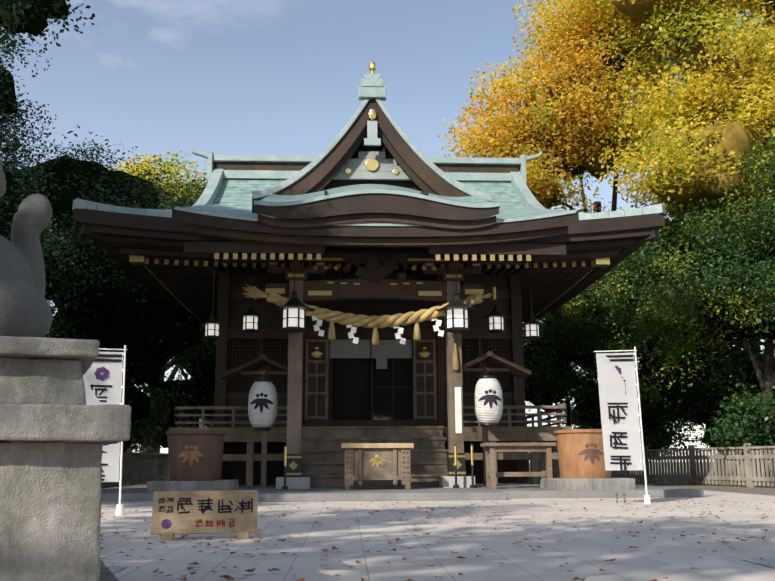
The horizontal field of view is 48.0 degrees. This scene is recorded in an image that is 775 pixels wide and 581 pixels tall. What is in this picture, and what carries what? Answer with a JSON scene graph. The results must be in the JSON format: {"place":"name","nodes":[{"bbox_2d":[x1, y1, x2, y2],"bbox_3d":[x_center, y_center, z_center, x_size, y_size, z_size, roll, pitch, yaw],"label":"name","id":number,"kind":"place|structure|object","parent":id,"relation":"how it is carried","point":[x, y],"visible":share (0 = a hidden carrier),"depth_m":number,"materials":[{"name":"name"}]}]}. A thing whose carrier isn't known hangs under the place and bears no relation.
{"place":"outdoors","nodes":[
{"label":"outdoors","id":0,"kind":"place"},
{"bbox_2d":[0,0,94,266],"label":"tree","id":1,"kind":"object","parent":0,"point":[4,7],"depth_m":13.40,"materials":[{"name":"green plant"}]},
{"bbox_2d":[108,151,207,452],"bbox_3d":[-8.617,0.924,36.361,10.602,13.598,9.075,0,-11,-3],"label":"tree","id":2,"kind":"object","parent":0,"point":[172,175],"depth_m":35.84,"materials":[{"name":"plant"}]},
{"bbox_2d":[0,0,773,462],"label":"sky","id":3,"kind":"structure","parent":0,"point":[222,77],"materials":[{"name":"blue"}]},
{"bbox_2d":[100,490,774,580],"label":"forecourt paving","id":4,"kind":"structure","parent":0,"point":[588,553],"depth_m":6.26,"materials":[{"name":"stone"}]},
{"bbox_2d":[83,345,126,514],"bbox_3d":[-3.299,1.638,10.074,0.576,2.028,0.098,2,-11,-10],"label":"banner","id":5,"kind":"object","parent":4,"relation":"on","point":[102,376],"visible":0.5,"depth_m":10.15,"materials":[{"name":"white fabric"}]},
{"bbox_2d":[151,490,257,540],"bbox_3d":[-1.410,1.736,6.737,0.800,0.359,0.220,2,-11,-10],"label":"sign board","id":6,"kind":"object","parent":4,"relation":"on","point":[198,512],"visible":1,"depth_m":6.75,"materials":[{"name":"beige wood"}]},
{"bbox_2d":[101,478,703,501],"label":"shrine platform","id":7,"kind":"structure","parent":4,"relation":"on","point":[480,491],"depth_m":13.84,"materials":[{"name":"stone"}]},
{"bbox_2d":[147,479,238,492],"bbox_3d":[-3.200,3.301,14.426,1.300,0.300,1.240,0,-11,-3],"label":"stone base","id":8,"kind":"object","parent":7,"relation":"on","point":[214,485],"depth_m":13.84,"materials":[{"name":"grey stone"}]},
{"bbox_2d":[166,431,226,480],"bbox_3d":[-3.203,2.761,14.533,1.000,0.800,1.000,0,-11,-3],"label":"water jar","id":9,"kind":"object","parent":8,"relation":"on","point":[195,455],"visible":1,"depth_m":14.16,"materials":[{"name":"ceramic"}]},
{"bbox_2d":[167,392,571,485],"bbox_3d":[-0.446,3.616,20.856,8.400,1.910,8.570,0,-11,-3],"label":"veranda","id":10,"kind":"object","parent":7,"relation":"on","point":[540,432],"visible":0.5,"depth_m":18.01,"materials":[{"name":"brown wood"}]},
{"bbox_2d":[214,269,527,484],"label":"hall walls","id":11,"kind":"structure","parent":7,"relation":"on","point":[390,380],"depth_m":19.40,"materials":[{"name":"brown wood"}]},
{"bbox_2d":[73,179,664,304],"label":"roof","id":12,"kind":"structure","parent":11,"relation":"on","point":[235,193],"depth_m":18.00,"materials":[{"name":"teal metal"}]},
{"bbox_2d":[72,147,664,219],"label":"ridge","id":13,"kind":"structure","parent":12,"relation":"on","point":[220,168],"depth_m":22.57,"materials":[{"name":"teal metal"}]},
{"bbox_2d":[252,61,491,217],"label":"dormer gable","id":14,"kind":"structure","parent":13,"relation":"on","point":[371,143],"depth_m":18.89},
{"bbox_2d":[79,224,658,321],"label":"eave rafters","id":15,"kind":"object","parent":12,"relation":"on","point":[187,285],"visible":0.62,"depth_m":18.79,"materials":[{"name":"brown wood"}]},
{"bbox_2d":[220,253,526,488],"bbox_3d":[-0.269,1.614,17.211,5.900,4.420,4.232,0,-11,-3],"label":"shrine porch","id":16,"kind":"object","parent":7,"relation":"on","point":[315,456],"visible":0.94,"depth_m":16.62,"materials":[{"name":"brown wood"}]},
{"bbox_2d":[243,284,492,345],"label":"rope tassels","id":17,"kind":"object","parent":16,"relation":"attached to","point":[258,293],"visible":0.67,"depth_m":16.30,"materials":[{"name":"beige fabric"}]},
{"bbox_2d":[199,254,544,339],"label":"hanging lanterns","id":18,"kind":"object","parent":16,"relation":"attached to","point":[456,309],"visible":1,"depth_m":16.34,"materials":[{"name":"white glass"}]},
{"bbox_2d":[266,293,482,327],"bbox_3d":[-0.227,0.378,16.398,4.092,0.672,0.248,0,-11,-3],"label":"sacred rope","id":19,"kind":"object","parent":16,"relation":"attached to","point":[383,321],"visible":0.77,"depth_m":16.29,"materials":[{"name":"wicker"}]},
{"bbox_2d":[312,316,443,344],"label":"paper streamers","id":20,"kind":"object","parent":19,"relation":"hanging from","point":[397,334],"visible":0.81,"depth_m":16.29,"materials":[{"name":"white paper"}]},
{"bbox_2d":[175,189,575,260],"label":"roof eaves","id":21,"kind":"object","parent":16,"relation":"on","point":[274,246],"visible":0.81,"depth_m":15.54,"materials":[{"name":"brown wood"}]},
{"bbox_2d":[172,184,578,236],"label":"porch roof","id":22,"kind":"structure","parent":21,"relation":"on","point":[376,203],"depth_m":15.40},
{"bbox_2d":[452,343,458,370],"bbox_3d":[1.275,1.248,16.330,0.140,0.520,0.070,0,-11,-3],"label":"bell rope tassel","id":23,"kind":"object","parent":16,"relation":"attached to","point":[455,364],"visible":1,"depth_m":16.30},
{"bbox_2d":[219,352,531,486],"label":"lantern stands","id":24,"kind":"object","parent":7,"relation":"on","point":[498,363],"visible":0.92,"depth_m":16.73,"materials":[{"name":"brown wood"}]},
{"bbox_2d":[248,375,502,430],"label":"paper lanterns","id":25,"kind":"object","parent":24,"relation":"attached to","point":[486,416],"visible":0.96,"depth_m":16.41,"materials":[{"name":"paper"}]},
{"bbox_2d":[250,389,501,412],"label":"chochin crests","id":26,"kind":"object","parent":25,"relation":"attached to","point":[261,402],"visible":1,"depth_m":16.30,"materials":[{"name":"black paint"}]},
{"bbox_2d":[342,443,413,489],"bbox_3d":[-0.183,3.076,15.225,1.240,0.780,0.700,0,-11,-3],"label":"offering box","id":27,"kind":"object","parent":7,"relation":"on","point":[377,461],"visible":1,"depth_m":14.95,"materials":[{"name":"brown wood"}]},
{"bbox_2d":[282,444,475,488],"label":"gold posts","id":28,"kind":"object","parent":7,"relation":"on","point":[455,465],"visible":1,"depth_m":15.53,"materials":[{"name":"gold metal"}]},
{"bbox_2d":[481,442,556,488],"bbox_3d":[2.290,3.062,15.217,1.220,0.780,0.650,0,-11,-3],"label":"side table","id":29,"kind":"object","parent":7,"relation":"on","point":[544,449],"visible":0.94,"depth_m":15.03,"materials":[{"name":"brown wood"}]},
{"bbox_2d":[100,494,770,580],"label":"fallen leaves","id":30,"kind":"object","parent":4,"relation":"on","point":[227,577],"visible":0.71,"depth_m":6.25,"materials":[{"name":"brown plant"}]},
{"bbox_2d":[106,559,774,573],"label":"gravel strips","id":31,"kind":"object","parent":4,"relation":"on","point":[764,562],"depth_m":4.87,"materials":[{"name":"grey gravel"}]},
{"bbox_2d":[594,347,650,503],"bbox_3d":[3.252,1.891,12.056,0.650,2.221,0.099,-2,-11,9],"label":"banner","id":32,"kind":"object","parent":4,"relation":"on","point":[620,415],"visible":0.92,"depth_m":12.10,"materials":[{"name":"white fabric"}]},
{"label":"paving","id":33,"kind":"structure","parent":4,"relation":"on","visible":0},
{"bbox_2d":[0,336,130,580],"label":"pedestal","id":34,"kind":"object","parent":33,"relation":"on","point":[57,433],"visible":1,"depth_m":3.41,"materials":[{"name":"stone"}]},
{"bbox_2d":[0,158,51,336],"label":"stone statue","id":35,"kind":"object","parent":34,"relation":"on","point":[25,309],"visible":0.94,"depth_m":3.86,"materials":[{"name":"stone"}]},
{"bbox_2d":[540,477,635,489],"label":"stone base","id":36,"kind":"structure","parent":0,"point":[613,483],"depth_m":14.14,"materials":[{"name":"grey stone"}]},
{"bbox_2d":[554,429,610,477],"bbox_3d":[3.360,2.787,14.837,1.000,0.800,1.000,0,-11,-3],"label":"water jar","id":37,"kind":"object","parent":36,"relation":"on","point":[580,453],"visible":0.92,"depth_m":14.45,"materials":[{"name":"wood"}]},
{"bbox_2d":[433,0,750,477],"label":"orange autumn tree","id":38,"kind":"object","parent":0,"point":[555,50],"depth_m":27.12,"materials":[{"name":"plant"}]},
{"bbox_2d":[522,197,697,412],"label":"maple tree leaves","id":39,"kind":"object","parent":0,"point":[581,330],"visible":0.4,"depth_m":26.96,"materials":[{"name":"green plant"}]},
{"bbox_2d":[529,462,774,495],"bbox_3d":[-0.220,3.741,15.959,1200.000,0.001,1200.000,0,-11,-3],"label":"ground","id":40,"kind":"structure","parent":0,"point":[759,490],"depth_m":20.50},
{"bbox_2d":[10,169,155,360],"bbox_3d":[-12.055,-1.868,26.082,12.883,15.127,6.271,-2,-11,9],"label":"tree","id":41,"kind":"object","parent":40,"relation":"on","point":[55,303],"visible":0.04,"depth_m":24.31,"materials":[{"name":"brown plant"}]},
{"bbox_2d":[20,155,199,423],"bbox_3d":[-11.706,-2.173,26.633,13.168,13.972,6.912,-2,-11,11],"label":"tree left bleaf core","id":42,"kind":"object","parent":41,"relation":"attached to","point":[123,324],"visible":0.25,"depth_m":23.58,"materials":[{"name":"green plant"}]},
{"bbox_2d":[0,59,215,443],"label":"tree","id":43,"kind":"object","parent":42,"relation":"on","point":[99,273],"visible":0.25,"depth_m":23.63,"materials":[{"name":"green plant"}]},
{"bbox_2d":[101,449,167,487],"bbox_3d":[-6.558,3.644,17.721,0.110,0.940,16.155,-1,-11,2],"label":"fence","id":44,"kind":"object","parent":40,"relation":"on","point":[138,468],"visible":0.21,"depth_m":22.64,"materials":[{"name":"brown wood"}]},
{"bbox_2d":[120,402,162,452],"bbox_3d":[-7.835,3.272,20.848,4.096,3.032,13.699,0,-11,-3],"label":"bush","id":45,"kind":"object","parent":40,"relation":"on","point":[141,443],"depth_m":23.63,"materials":[{"name":"green plant"}]},
{"bbox_2d":[141,358,199,452],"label":"branches","id":46,"kind":"object","parent":40,"relation":"on","point":[167,365],"depth_m":30.34,"materials":[{"name":"brown plant"}]},
{"bbox_2d":[129,169,215,446],"bbox_3d":[-7.274,0.707,30.352,8.591,9.787,7.602,4,-12,-19],"label":"tree","id":47,"kind":"object","parent":46,"relation":"on","point":[198,186],"visible":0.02,"depth_m":28.10,"materials":[{"name":"green plant"}]},
{"bbox_2d":[139,200,215,447],"bbox_3d":[-6.888,1.178,30.290,7.124,9.423,5.526,0,-11,-3],"label":"tree","id":48,"kind":"object","parent":46,"relation":"attached to","point":[163,385],"visible":0.08,"depth_m":27.82,"materials":[{"name":"green plant"}]},
{"bbox_2d":[523,289,641,428],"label":"branches","id":49,"kind":"object","parent":40,"relation":"on","point":[596,399],"depth_m":28.03,"materials":[{"name":"brown plant"}]},
{"bbox_2d":[523,292,651,410],"bbox_3d":[6.158,1.029,28.602,4.681,5.802,3.460,7,-13,-31],"label":"tree","id":50,"kind":"object","parent":49,"relation":"attached to","point":[569,368],"visible":0.04,"depth_m":27.63,"materials":[{"name":"green plant"}]},
{"bbox_2d":[556,0,774,233],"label":"yellow autumn tree","id":51,"kind":"object","parent":40,"relation":"on","point":[681,94],"depth_m":23.17,"materials":[{"name":"yellow plant"}]},
{"bbox_2d":[575,374,774,482],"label":"bush","id":52,"kind":"object","parent":40,"relation":"on","point":[744,401],"depth_m":21.34,"materials":[{"name":"green plant"}]},
{"bbox_2d":[610,206,774,485],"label":"branches","id":53,"kind":"object","parent":40,"relation":"on","point":[767,377],"visible":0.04,"depth_m":20.93,"materials":[{"name":"brown plant"}]},
{"bbox_2d":[578,130,774,407],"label":"maple tree leaves","id":54,"kind":"object","parent":53,"relation":"attached to","point":[670,314],"visible":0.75,"depth_m":20.87,"materials":[{"name":"green plant"}]},
{"bbox_2d":[619,198,774,400],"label":"tree","id":55,"kind":"object","parent":53,"relation":"attached to","point":[696,394],"visible":0.48,"depth_m":21.44,"materials":[{"name":"green plant"}]},
{"bbox_2d":[611,443,774,486],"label":"fence","id":56,"kind":"object","parent":40,"relation":"on","point":[751,478],"visible":0.56,"depth_m":20.70,"materials":[{"name":"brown wood"}]},
{"bbox_3d":[-11.497,-1.952,19.890,8.032,12.914,7.422,0,-11,-3],"label":"tree trunk","id":57,"kind":"object","parent":40,"relation":"on","visible":0},
{"bbox_2d":[0,67,69,338],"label":"tree","id":58,"kind":"object","parent":57,"relation":"in","point":[7,85],"visible":0.02,"depth_m":20.57,"materials":[{"name":"green plant"}]},
{"bbox_2d":[0,27,100,338],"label":"tree leaves","id":59,"kind":"object","parent":57,"relation":"attached to","point":[45,239],"visible":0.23,"depth_m":20.67,"materials":[{"name":"green plant"}]},
{"bbox_2d":[540,329,774,480],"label":"tree","id":60,"kind":"object","parent":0,"point":[643,405],"depth_m":24.61,"materials":[{"name":"green plant"}]},
{"bbox_2d":[589,193,773,476],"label":"tree","id":61,"kind":"object","parent":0,"point":[670,234],"depth_m":29.31,"materials":[{"name":"green plant"}]}
]}

